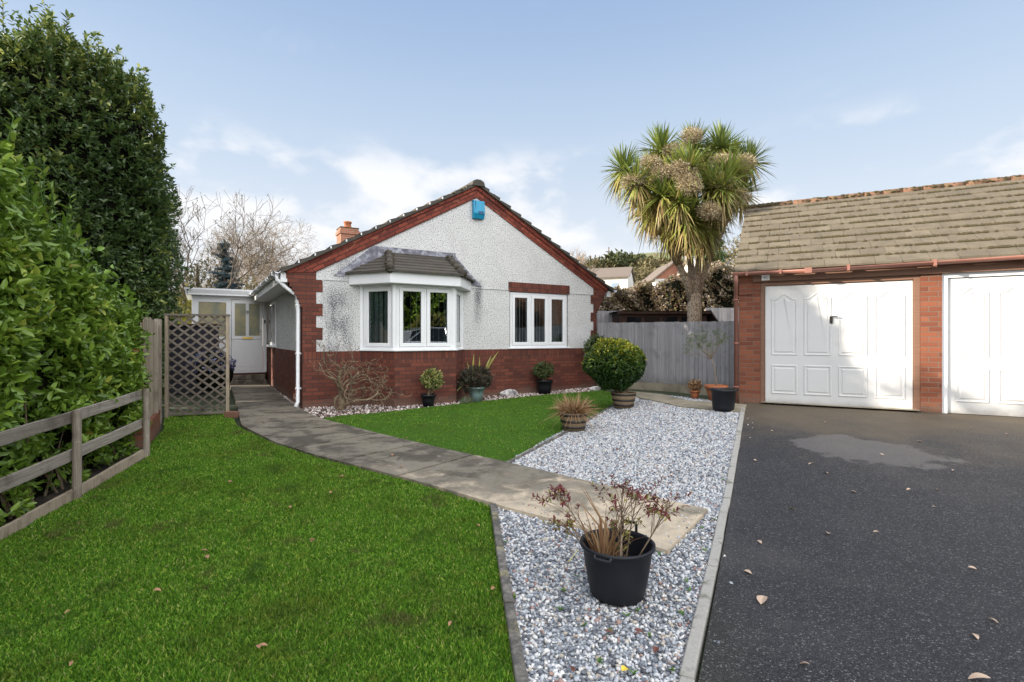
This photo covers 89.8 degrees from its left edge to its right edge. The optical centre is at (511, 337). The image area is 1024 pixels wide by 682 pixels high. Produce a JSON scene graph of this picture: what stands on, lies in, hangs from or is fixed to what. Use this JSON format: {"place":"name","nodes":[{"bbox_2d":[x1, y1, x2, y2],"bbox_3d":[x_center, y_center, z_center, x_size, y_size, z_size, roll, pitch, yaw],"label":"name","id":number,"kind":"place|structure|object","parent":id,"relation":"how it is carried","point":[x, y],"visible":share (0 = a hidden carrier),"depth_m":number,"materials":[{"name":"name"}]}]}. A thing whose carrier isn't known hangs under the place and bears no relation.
{"place":"outdoors","nodes":[
{"label":"outdoors","id":0,"kind":"place"},
{"bbox_2d":[0,410,514,681],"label":"lawn","id":1,"kind":"structure","parent":0,"point":[367,489],"depth_m":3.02,"materials":[{"name":"green plant"}]},
{"bbox_2d":[164,314,229,417],"bbox_3d":[-5.256,0.476,8.587,0.964,1.750,0.065,0,0,-17],"label":"trellis panel","id":2,"kind":"object","parent":1,"relation":"on","point":[168,341],"visible":0.98,"depth_m":8.58,"materials":[{"name":"brown wood"}]},
{"bbox_2d":[224,411,238,417],"bbox_3d":[-4.627,1.267,8.485,0.200,0.100,0.100,0,0,0],"label":"loose brick","id":3,"kind":"object","parent":1,"relation":"on","point":[231,414],"visible":0.9,"depth_m":8.44,"materials":[{"name":"red brick"}]},
{"bbox_2d":[323,390,612,460],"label":"lawn","id":4,"kind":"structure","parent":0,"point":[497,424],"depth_m":7.86,"materials":[{"name":"green plant"}]},
{"bbox_2d":[230,383,707,554],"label":"path","id":5,"kind":"structure","parent":0,"point":[267,411],"depth_m":5.47,"materials":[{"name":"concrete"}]},
{"bbox_2d":[273,387,300,407],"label":"pebbles","id":6,"kind":"object","parent":5,"relation":"on","point":[284,396],"visible":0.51,"depth_m":10.94,"materials":[{"name":"grey gravel"}]},
{"bbox_2d":[522,503,699,546],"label":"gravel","id":7,"kind":"structure","parent":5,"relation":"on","point":[678,537],"depth_m":3.99,"materials":[{"name":"grey gravel"}]},
{"bbox_2d":[0,0,1023,289],"label":"sky","id":8,"kind":"structure","parent":0,"point":[367,114],"materials":[{"name":"blue"}]},
{"bbox_2d":[157,252,1010,681],"bbox_3d":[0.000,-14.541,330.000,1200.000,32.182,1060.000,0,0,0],"label":"ground","id":9,"kind":"structure","parent":0,"point":[215,402],"depth_m":10.52,"materials":[{"name":"grey concrete"}]},
{"bbox_2d":[0,448,143,526],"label":"flower bed soil","id":10,"kind":"structure","parent":9,"relation":"on","point":[41,500],"depth_m":4.93,"materials":[{"name":"brown soil"}]},
{"bbox_2d":[0,388,149,538],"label":"rail fence","id":11,"kind":"object","parent":10,"relation":"on","point":[76,452],"visible":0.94,"depth_m":4.63,"materials":[{"name":"wood"}]},
{"bbox_2d":[0,108,155,525],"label":"laurel hedge","id":12,"kind":"object","parent":10,"relation":"on","point":[71,333],"visible":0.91,"depth_m":4.76,"materials":[{"name":"green plant"}]},
{"bbox_2d":[0,0,175,412],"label":"evergreen tree","id":13,"kind":"object","parent":10,"relation":"on","point":[83,128],"visible":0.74,"depth_m":7.88,"materials":[{"name":"green plant"}]},
{"bbox_2d":[129,410,159,447],"bbox_3d":[-5.095,1.391,7.142,0.220,0.585,1.541,0,0,-30],"label":"brick wall stub","id":14,"kind":"object","parent":9,"relation":"on","point":[154,426],"visible":0.21,"depth_m":6.89,"materials":[{"name":"brown brick"}]},
{"bbox_2d":[140,317,161,423],"bbox_3d":[-5.169,0.644,7.396,0.117,1.880,2.055,0,0,-31],"label":"tall board screen","id":15,"kind":"object","parent":14,"relation":"on","point":[153,359],"visible":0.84,"depth_m":7.44,"materials":[{"name":"wood"}]},
{"bbox_2d":[148,134,193,383],"bbox_3d":[-9.584,-1.911,11.467,3.893,6.825,4.440,0,0,0],"label":"evergreen tree","id":16,"kind":"object","parent":9,"relation":"on","point":[171,294],"visible":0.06,"depth_m":12.51,"materials":[{"name":"green plant"}]},
{"bbox_2d":[170,283,191,322],"bbox_3d":[-12.412,-0.064,18.976,3.635,3.947,3.587,0,0,0],"label":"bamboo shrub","id":17,"kind":"object","parent":9,"relation":"on","point":[181,299],"visible":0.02,"depth_m":18.82,"materials":[{"name":"green plant"}]},
{"bbox_2d":[171,299,191,323],"bbox_3d":[-10.516,0.237,17.236,1.933,3.346,1.887,0,0,-38],"label":"golden shrub","id":18,"kind":"object","parent":9,"relation":"on","point":[187,310],"visible":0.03,"depth_m":16.86,"materials":[{"name":"yellow plant"}]},
{"bbox_2d":[164,323,221,394],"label":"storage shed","id":19,"kind":"structure","parent":9,"relation":"on","point":[185,354],"depth_m":12.21,"materials":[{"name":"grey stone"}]},
{"bbox_2d":[169,245,237,308],"bbox_3d":[-13.081,-1.013,21.556,3.835,5.846,3.887,0,0,0],"label":"ivy tree","id":20,"kind":"object","parent":9,"relation":"on","point":[199,282],"visible":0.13,"depth_m":21.20,"materials":[{"name":"brown plant"}]},
{"bbox_2d":[186,350,236,390],"bbox_3d":[-6.780,0.732,11.593,1.074,0.932,0.779,0,0,0],"label":"flowering shrub","id":21,"kind":"object","parent":9,"relation":"on","point":[214,367],"visible":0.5,"depth_m":11.41,"materials":[{"name":"purple plant"}]},
{"bbox_2d":[207,239,246,289],"bbox_3d":[-11.700,-1.309,21.118,2.873,5.618,3.048,0,0,0],"label":"blue spruce","id":22,"kind":"object","parent":9,"relation":"on","point":[226,264],"visible":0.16,"depth_m":20.89,"materials":[{"name":"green plant"}]},
{"bbox_2d":[186,248,281,288],"bbox_3d":[-18.578,-2.445,32.590,6.829,7.602,6.297,0,0,-12],"label":"oak tree","id":23,"kind":"object","parent":9,"relation":"on","point":[248,273],"visible":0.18,"depth_m":32.78,"materials":[{"name":"brown plant"}]},
{"bbox_2d":[168,185,300,307],"bbox_3d":[-11.542,-2.110,20.205,7.228,7.306,5.645,0,0,-36],"label":"apple tree","id":24,"kind":"object","parent":9,"relation":"on","point":[234,261],"visible":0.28,"depth_m":20.32,"materials":[{"name":"brown plant"}]},
{"bbox_2d":[212,274,257,289],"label":"ivy tree","id":25,"kind":"object","parent":9,"relation":"on","point":[248,286],"visible":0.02,"depth_m":27.48,"materials":[{"name":"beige plant"}]},
{"bbox_2d":[229,374,266,387],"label":"step","id":26,"kind":"structure","parent":9,"relation":"on","point":[249,379],"depth_m":14.21,"materials":[{"name":"concrete"}]},
{"bbox_2d":[181,211,321,289],"bbox_3d":[-17.396,-3.503,37.885,14.575,11.604,11.581,0,0,39],"label":"oak tree","id":27,"kind":"object","parent":9,"relation":"on","point":[275,257],"visible":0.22,"depth_m":35.51,"materials":[{"name":"brown plant"}]},
{"bbox_2d":[249,179,616,408],"bbox_3d":[-3.690,-1.354,16.170,8.170,6.028,13.023,0,0,-31],"label":"bungalow","id":28,"kind":"object","parent":9,"relation":"on","point":[452,284],"visible":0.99,"depth_m":11.00,"materials":[{"name":"white paint"}]},
{"bbox_2d":[184,287,266,378],"bbox_3d":[-8.354,0.140,15.078,2.080,2.940,2.490,0,0,-31],"label":"entrance porch","id":29,"kind":"object","parent":28,"relation":"attached to","point":[247,334],"visible":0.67,"depth_m":14.29,"materials":[{"name":"white plastic"}]},
{"bbox_2d":[231,300,262,370],"bbox_3d":[-7.418,-0.065,14.396,0.780,1.970,0.115,0,0,-31],"label":"door","id":30,"kind":"structure","parent":29,"relation":"in","point":[246,315],"depth_m":14.40,"materials":[{"name":"white plastic"}]},
{"bbox_2d":[269,301,275,344],"bbox_3d":[-6.376,-0.375,13.665,0.034,1.130,1.350,0,0,-31],"label":"side window","id":31,"kind":"structure","parent":28,"relation":"in","point":[272,306],"depth_m":13.49,"materials":[{"name":"white plastic"}]},
{"bbox_2d":[364,284,391,349],"bbox_3d":[-2.540,-0.400,10.047,0.712,1.250,0.264,0,0,24],"label":"bay window","id":32,"kind":"structure","parent":28,"relation":"in","point":[373,294],"depth_m":10.04,"materials":[{"name":"white plastic"}]},
{"bbox_2d":[397,284,452,349],"bbox_3d":[-1.752,-0.400,10.188,1.170,1.250,0.234,0,0,-31],"label":"bay window","id":33,"kind":"structure","parent":28,"relation":"in","point":[425,291],"depth_m":10.11,"materials":[{"name":"white plastic"}]},
{"bbox_2d":[444,288,460,348],"bbox_3d":[-1.253,-0.400,10.823,0.264,1.250,0.720,0,0,5],"label":"bay window","id":34,"kind":"structure","parent":28,"relation":"in","point":[458,292],"depth_m":10.84,"materials":[{"name":"white plastic"}]},
{"bbox_2d":[510,292,566,347],"bbox_3d":[0.596,-0.417,12.386,1.630,1.285,0.264,0,0,-31],"label":"casement window","id":35,"kind":"structure","parent":28,"relation":"in","point":[551,326],"depth_m":12.36,"materials":[{"name":"white plastic"}]},
{"bbox_2d":[302,388,588,417],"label":"border gravel","id":36,"kind":"structure","parent":9,"relation":"on","point":[416,406],"depth_m":9.52,"materials":[{"name":"gravel"},{"name":"grey gravel"}]},
{"bbox_2d":[309,338,411,415],"bbox_3d":[-2.671,0.737,8.951,1.685,1.554,1.276,0,0,0],"label":"twisted shrub","id":37,"kind":"object","parent":36,"relation":"on","point":[343,402],"visible":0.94,"depth_m":9.19,"materials":[{"name":"brown plant"}]},
{"bbox_2d":[419,367,444,406],"bbox_3d":[-1.530,0.928,9.830,0.490,0.745,0.450,0,0,0],"label":"black planter","id":38,"kind":"object","parent":36,"relation":"on","point":[430,383],"visible":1,"depth_m":9.74,"materials":[{"name":"plastic"}]},
{"bbox_2d":[459,396,472,402],"bbox_3d":[-0.916,1.257,10.241,0.314,0.202,0.246,0,0,0],"label":"stone","id":39,"kind":"object","parent":36,"relation":"on","point":[468,399],"visible":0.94,"depth_m":10.24,"materials":[{"name":"grey stone"}]},
{"bbox_2d":[456,351,498,401],"bbox_3d":[-0.718,0.786,10.501,0.894,1.029,0.686,0,0,0],"label":"glazed planter","id":40,"kind":"object","parent":36,"relation":"on","point":[476,387],"visible":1,"depth_m":10.38,"materials":[{"name":"ceramic"}]},
{"bbox_2d":[499,389,517,395],"bbox_3d":[-0.074,1.257,11.608,0.423,0.198,0.255,0,0,0],"label":"white stone","id":41,"kind":"object","parent":36,"relation":"on","point":[509,392],"visible":0.81,"depth_m":11.51,"materials":[{"name":"white stone"}]},
{"bbox_2d":[531,361,554,393],"bbox_3d":[0.723,0.912,12.013,0.596,0.774,0.535,0,0,0],"label":"black planter","id":42,"kind":"object","parent":36,"relation":"on","point":[544,384],"visible":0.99,"depth_m":11.90,"materials":[{"name":"plastic"}]},
{"bbox_2d":[582,333,607,385],"bbox_3d":[2.039,0.602,12.349,0.714,1.496,0.656,0,0,0],"label":"dark shrub","id":43,"kind":"object","parent":36,"relation":"on","point":[590,342],"visible":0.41,"depth_m":12.27,"materials":[{"name":"green plant"}]},
{"bbox_2d":[589,386,600,390],"bbox_3d":[1.912,1.179,11.847,0.272,0.128,0.172,0,0,0],"label":"white stone","id":44,"kind":"object","parent":36,"relation":"on","point":[595,388],"visible":0.88,"depth_m":11.79,"materials":[{"name":"white stone"}]},
{"bbox_2d":[490,503,528,681],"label":"lawn edging","id":45,"kind":"object","parent":9,"relation":"on","point":[518,664],"visible":0.81,"depth_m":2.80,"materials":[{"name":"concrete"}]},
{"bbox_2d":[507,404,613,462],"bbox_3d":[0.892,1.361,7.519,0.044,0.312,4.128,0,0,28],"label":"lawn edging","id":46,"kind":"object","parent":9,"relation":"on","point":[540,445],"visible":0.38,"depth_m":6.68,"materials":[{"name":"concrete"}]},
{"bbox_2d":[570,247,597,272],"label":"birch tree","id":47,"kind":"object","parent":9,"relation":"on","point":[580,258],"visible":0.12,"depth_m":46.20,"materials":[{"name":"beige plant"}]},
{"bbox_2d":[584,255,609,268],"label":"hillside shrub","id":48,"kind":"object","parent":9,"relation":"on","point":[596,262],"visible":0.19,"depth_m":103.08,"materials":[{"name":"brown plant"}]},
{"bbox_2d":[588,254,606,263],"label":"hillside shrub","id":49,"kind":"object","parent":9,"relation":"on","point":[599,257],"visible":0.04,"depth_m":110.65,"materials":[{"name":"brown plant"}]},
{"bbox_2d":[597,311,616,334],"bbox_3d":[2.830,0.285,15.652,1.245,2.229,0.115,0,0,0],"label":"board fence","id":50,"kind":"object","parent":9,"relation":"on","point":[604,316],"visible":0.21,"depth_m":15.60,"materials":[{"name":"grey wood"}]},
{"bbox_2d":[590,267,635,288],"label":"house","id":51,"kind":"structure","parent":9,"relation":"on","point":[623,277],"depth_m":76.86,"materials":[{"name":"white paint"}]},
{"bbox_2d":[602,258,629,267],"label":"hillside shrub","id":52,"kind":"object","parent":9,"relation":"on","point":[614,265],"visible":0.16,"depth_m":103.56,"materials":[{"name":"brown plant"}]},
{"bbox_2d":[498,414,735,681],"bbox_3d":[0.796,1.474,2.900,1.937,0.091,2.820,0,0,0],"label":"gravel","id":53,"kind":"structure","parent":9,"relation":"on","point":[642,645],"depth_m":2.82,"materials":[{"name":"grey gravel"}]},
{"bbox_2d":[532,473,691,606],"bbox_3d":[0.586,1.145,2.994,0.877,0.681,0.484,0,0,25],"label":"planted tub","id":54,"kind":"object","parent":53,"relation":"on","point":[617,562],"visible":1,"depth_m":2.95,"materials":[{"name":"black plastic"}]},
{"bbox_2d":[489,395,739,517],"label":"gravel","id":55,"kind":"structure","parent":53,"relation":"on","point":[558,452],"depth_m":6.12,"materials":[{"name":"grey gravel"}]},
{"bbox_2d":[537,388,607,430],"bbox_3d":[0.898,1.032,7.493,1.224,0.588,1.222,0,0,0],"label":"barrel planter","id":56,"kind":"object","parent":55,"relation":"on","point":[573,414],"visible":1,"depth_m":7.32,"materials":[{"name":"brown"}]},
{"bbox_2d":[611,391,635,407],"bbox_3d":[1.952,1.082,9.000,0.441,0.260,0.441,0,0,0],"label":"barrel planter","id":57,"kind":"object","parent":55,"relation":"on","point":[623,400],"visible":0.97,"depth_m":8.84,"materials":[{"name":"brown wood"}]},
{"bbox_2d":[582,337,647,392],"bbox_3d":[1.800,0.491,9.013,1.133,1.022,1.147,0,0,0],"label":"euonymus bush","id":58,"kind":"object","parent":57,"relation":"in","point":[615,364],"visible":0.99,"depth_m":8.68,"materials":[{"name":"green plant"}]},
{"bbox_2d":[687,379,701,398],"bbox_3d":[3.336,0.922,9.356,0.284,0.366,0.282,0,0,23],"label":"terracotta planter","id":59,"kind":"object","parent":55,"relation":"on","point":[695,386],"visible":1,"depth_m":9.30,"materials":[{"name":"ceramic"}]},
{"bbox_2d":[682,324,732,400],"bbox_3d":[3.400,0.410,8.993,0.874,1.381,0.755,0,0,0],"label":"potted tree","id":60,"kind":"object","parent":55,"relation":"on","point":[707,386],"visible":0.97,"depth_m":9.01,"materials":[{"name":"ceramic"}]},
{"bbox_2d":[708,388,738,411],"bbox_3d":[3.285,0.933,7.997,0.445,0.384,0.419,0,0,0],"label":"black bucket","id":61,"kind":"object","parent":55,"relation":"on","point":[723,399],"visible":0.99,"depth_m":7.84,"materials":[{"name":"plastic"}]},
{"bbox_2d":[597,248,642,267],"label":"pine tree","id":62,"kind":"object","parent":9,"relation":"on","point":[620,256],"visible":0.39,"depth_m":104.65,"materials":[{"name":"green plant"}]},
{"bbox_2d":[611,262,641,268],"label":"hillside shrub","id":63,"kind":"object","parent":9,"relation":"on","point":[628,266],"visible":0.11,"depth_m":103.13,"materials":[{"name":"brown plant"}]},
{"bbox_2d":[598,279,670,310],"bbox_3d":[4.202,-0.366,17.455,3.231,3.296,1.442,0,0,0],"label":"copper hedge","id":64,"kind":"object","parent":9,"relation":"on","point":[641,295],"visible":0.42,"depth_m":17.07,"materials":[{"name":"brown plant"}]},
{"bbox_2d":[624,251,652,260],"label":"pine tree","id":65,"kind":"object","parent":9,"relation":"on","point":[641,256],"visible":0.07,"depth_m":109.92,"materials":[{"name":"green plant"}]},
{"bbox_2d":[633,269,651,284],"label":"hillside shrub","id":66,"kind":"object","parent":9,"relation":"on","point":[639,277],"visible":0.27,"depth_m":88.21,"materials":[{"name":"green plant"}]},
{"bbox_2d":[633,266,656,279],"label":"hillside shrub","id":67,"kind":"object","parent":9,"relation":"on","point":[650,270],"visible":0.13,"depth_m":88.47,"materials":[{"name":"green plant"}]},
{"bbox_2d":[631,254,671,273],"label":"hillside shrub","id":68,"kind":"object","parent":9,"relation":"on","point":[651,262],"visible":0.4,"depth_m":101.16,"materials":[{"name":"green plant"}]},
{"bbox_2d":[643,261,681,287],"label":"house","id":69,"kind":"structure","parent":9,"relation":"on","point":[662,273],"depth_m":65.95,"materials":[{"name":"brown"}]},
{"bbox_2d":[611,310,718,322],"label":"summerhouse","id":70,"kind":"structure","parent":9,"relation":"on","point":[651,316],"depth_m":14.49,"materials":[{"name":"brown wood"}]},
{"bbox_2d":[627,317,640,322],"bbox_3d":[3.439,-0.293,14.494,0.397,0.580,0.011,0,0,0],"label":"window","id":71,"kind":"structure","parent":70,"relation":"in","point":[629,319],"depth_m":14.49,"materials":[{"name":"black glass"}]},
{"bbox_2d":[645,317,658,321],"bbox_3d":[3.957,-0.293,14.494,0.397,0.580,0.011,0,0,0],"label":"window","id":72,"kind":"structure","parent":70,"relation":"in","point":[647,319],"depth_m":14.49,"materials":[{"name":"glass"}]},
{"bbox_2d":[663,317,677,321],"bbox_3d":[4.474,-0.293,14.494,0.397,0.580,0.011,0,0,0],"label":"window","id":73,"kind":"structure","parent":70,"relation":"in","point":[665,319],"depth_m":14.49,"materials":[{"name":"black glass"}]},
{"bbox_2d":[598,321,738,398],"bbox_3d":[3.330,0.464,11.303,0.140,1.680,4.039,0,0,-34],"label":"board fence","id":74,"kind":"object","parent":9,"relation":"on","point":[671,366],"visible":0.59,"depth_m":10.93,"materials":[{"name":"weathered grey wood"},{"name":"concrete paving"}]},
{"bbox_2d":[602,118,776,321],"bbox_3d":[4.074,-1.994,11.937,4.326,6.412,3.267,0,0,0],"label":"cabbage palm","id":75,"kind":"object","parent":9,"relation":"on","point":[677,221],"visible":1,"depth_m":11.29,"materials":[{"name":"green plant"}]},
{"bbox_2d":[633,391,746,412],"bbox_3d":[2.811,1.157,9.442,0.886,0.147,3.677,0,0,-26],"label":"paving strip","id":76,"kind":"object","parent":9,"relation":"on","point":[675,401],"visible":0.62,"depth_m":8.87,"materials":[{"name":"beige concrete"}]},
{"bbox_2d":[661,260,738,310],"bbox_3d":[6.530,-0.676,16.854,3.093,3.819,1.451,0,0,0],"label":"loose hedge","id":77,"kind":"object","parent":9,"relation":"on","point":[718,289],"visible":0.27,"depth_m":16.54,"materials":[{"name":"brown plant"}]},
{"bbox_2d":[677,256,736,274],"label":"house","id":78,"kind":"structure","parent":9,"relation":"on","point":[686,268],"depth_m":63.03,"materials":[{"name":"white"}]},
{"bbox_2d":[678,407,745,681],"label":"driveway kerb","id":79,"kind":"structure","parent":9,"relation":"on","point":[689,667],"depth_m":3.05,"materials":[{"name":"concrete"}]},
{"bbox_2d":[702,240,728,267],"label":"spruce tree","id":80,"kind":"object","parent":9,"relation":"on","point":[723,258],"visible":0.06,"depth_m":47.31,"materials":[{"name":"green plant"}]},
{"bbox_2d":[704,307,738,321],"bbox_3d":[6.753,0.235,15.650,1.745,2.330,0.120,0,0,0],"label":"board fence","id":81,"kind":"object","parent":9,"relation":"on","point":[723,314],"visible":0.2,"depth_m":15.60,"materials":[{"name":"silver wood"}]},
{"bbox_2d":[721,234,740,265],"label":"autumn tree","id":82,"kind":"object","parent":9,"relation":"on","point":[734,252],"visible":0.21,"depth_m":61.29,"materials":[{"name":"beige plant"}]},
{"bbox_2d":[733,174,1023,416],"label":"garage block","id":83,"kind":"structure","parent":9,"relation":"on","point":[907,298],"depth_m":8.13,"materials":[{"name":"orange brick"},{"name":"tile"},{"name":"white paint"}]},
{"bbox_2d":[765,280,912,408],"bbox_3d":[5.177,0.112,8.236,2.006,1.967,0.101,0,0,28],"label":"garage door","id":84,"kind":"structure","parent":83,"relation":"in","point":[844,344],"depth_m":8.20,"materials":[{"name":"white paint"}]},
{"bbox_2d":[948,276,1023,416],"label":"garage door","id":85,"kind":"structure","parent":83,"relation":"in","point":[986,314],"depth_m":7.37,"materials":[{"name":"white paint"}]},
{"bbox_2d":[698,402,1023,681],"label":"driveway","id":86,"kind":"structure","parent":0,"point":[905,593],"depth_m":3.50,"materials":[{"name":"grey asphalt"}]},
{"bbox_2d":[757,595,767,603],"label":"fallen leaf","id":87,"kind":"object","parent":86,"relation":"on","point":[761,599],"visible":1,"depth_m":2.91,"materials":[{"name":"beige plant"}]},
{"bbox_2d":[761,401,919,410],"bbox_3d":[5.156,1.080,8.191,2.140,0.001,0.220,0,0,28],"label":"garage apron","id":88,"kind":"object","parent":86,"relation":"on","point":[842,406],"visible":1,"depth_m":8.08,"materials":[{"name":"grey concrete"}]},
{"bbox_2d":[968,672,990,678],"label":"fallen leaf","id":89,"kind":"object","parent":86,"relation":"on","point":[976,675],"visible":1,"depth_m":2.25,"materials":[{"name":"beige plant"}]}
]}

